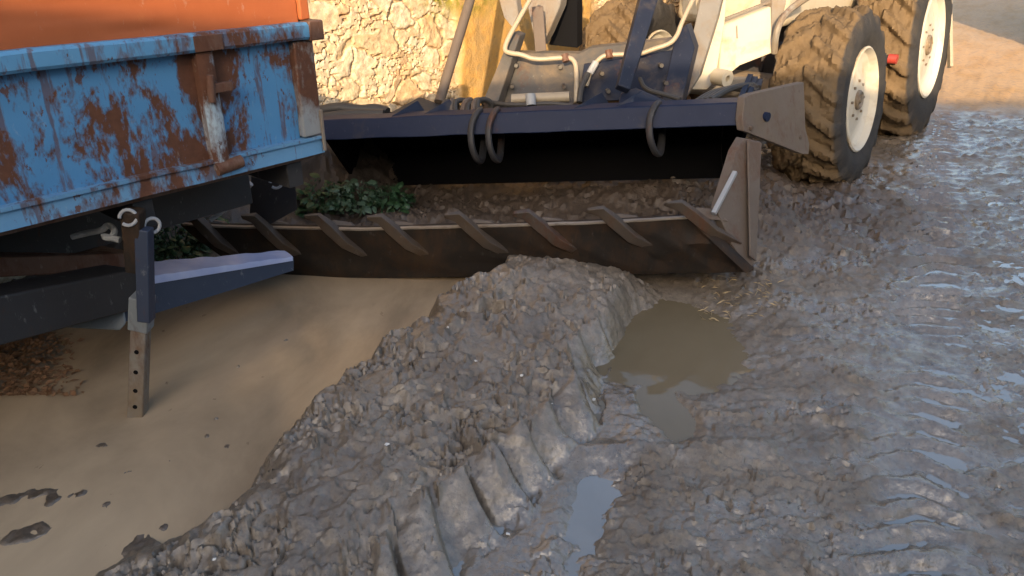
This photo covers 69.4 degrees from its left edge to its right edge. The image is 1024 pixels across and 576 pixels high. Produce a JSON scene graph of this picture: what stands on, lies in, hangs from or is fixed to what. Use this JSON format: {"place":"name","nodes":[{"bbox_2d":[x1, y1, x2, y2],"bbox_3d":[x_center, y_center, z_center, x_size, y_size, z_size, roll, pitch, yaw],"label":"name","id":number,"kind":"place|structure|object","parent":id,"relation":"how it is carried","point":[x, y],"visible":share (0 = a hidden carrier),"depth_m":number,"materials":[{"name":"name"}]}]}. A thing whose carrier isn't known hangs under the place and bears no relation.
{"place":"outdoors","nodes":[
{"label":"outdoors","id":0,"kind":"place"},
{"bbox_2d":[0,0,1023,575],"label":"ground","id":1,"kind":"structure","parent":0,"point":[794,456],"depth_m":2.69,"materials":[{"name":"brown soil"}]},
{"bbox_2d":[0,332,84,396],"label":"leaf litter","id":2,"kind":"object","parent":1,"relation":"on","point":[22,371],"visible":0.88,"depth_m":3.02,"materials":[{"name":"brown plant"}]},
{"bbox_2d":[0,0,326,417],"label":"tipping trailer","id":3,"kind":"object","parent":1,"relation":"on","point":[135,126],"visible":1,"depth_m":2.49,"materials":[{"name":"blue paint"}]},
{"bbox_2d":[154,223,212,260],"bbox_3d":[-1.803,-0.246,3.934,0.433,0.220,0.430,0,25,0],"label":"leafy weed","id":4,"kind":"object","parent":1,"relation":"on","point":[169,252],"visible":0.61,"depth_m":3.87,"materials":[{"name":"green plant"}]},
{"bbox_2d":[173,215,240,247],"bbox_3d":[-1.671,-0.325,4.065,0.330,0.156,0.316,19,31,34],"label":"leafy weed","id":5,"kind":"object","parent":1,"relation":"on","point":[194,244],"visible":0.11,"depth_m":4.03,"materials":[{"name":"green plant"}]},
{"bbox_2d":[0,274,468,575],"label":"muddy pool","id":6,"kind":"structure","parent":1,"relation":"on","point":[257,402],"depth_m":2.77,"materials":[{"name":"liquid"}]},
{"bbox_2d":[295,173,356,217],"bbox_3d":[-1.145,-0.566,4.489,0.385,0.243,0.392,12,28,23],"label":"leafy weed","id":7,"kind":"object","parent":1,"relation":"on","point":[311,205],"visible":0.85,"depth_m":4.43,"materials":[{"name":"green plant"}]},
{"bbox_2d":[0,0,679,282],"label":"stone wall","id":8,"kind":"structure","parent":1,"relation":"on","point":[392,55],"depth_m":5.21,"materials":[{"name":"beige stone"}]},
{"bbox_2d":[325,178,388,215],"bbox_3d":[-0.933,-0.544,4.433,0.399,0.191,0.385,0,25,0],"label":"leafy weed","id":9,"kind":"object","parent":1,"relation":"on","point":[350,207],"visible":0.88,"depth_m":4.39,"materials":[{"name":"green plant"}]},
{"bbox_2d":[365,181,415,213],"bbox_3d":[-0.746,-0.542,4.484,0.352,0.159,0.317,0,25,0],"label":"leafy weed","id":10,"kind":"object","parent":1,"relation":"on","point":[394,197],"visible":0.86,"depth_m":4.45,"materials":[{"name":"green plant"}]},
{"bbox_2d":[180,0,952,277],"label":"loader tractor","id":11,"kind":"object","parent":1,"relation":"on","point":[815,91],"visible":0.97,"depth_m":4.43,"materials":[{"name":"metal"}]},
{"bbox_2d":[595,299,756,443],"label":"puddle water","id":12,"kind":"structure","parent":1,"relation":"on","point":[663,351],"depth_m":3.13,"materials":[{"name":"brown liquid"}]},
{"bbox_2d":[453,191,1023,575],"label":"rut water","id":13,"kind":"structure","parent":1,"relation":"on","point":[595,498],"depth_m":2.42,"materials":[{"name":"grey liquid"}]},
{"bbox_2d":[696,268,783,320],"bbox_3d":[1.135,0.030,3.622,0.511,0.076,0.480,0,25,0],"label":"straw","id":14,"kind":"object","parent":1,"relation":"on","point":[737,297],"visible":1,"depth_m":3.59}
]}

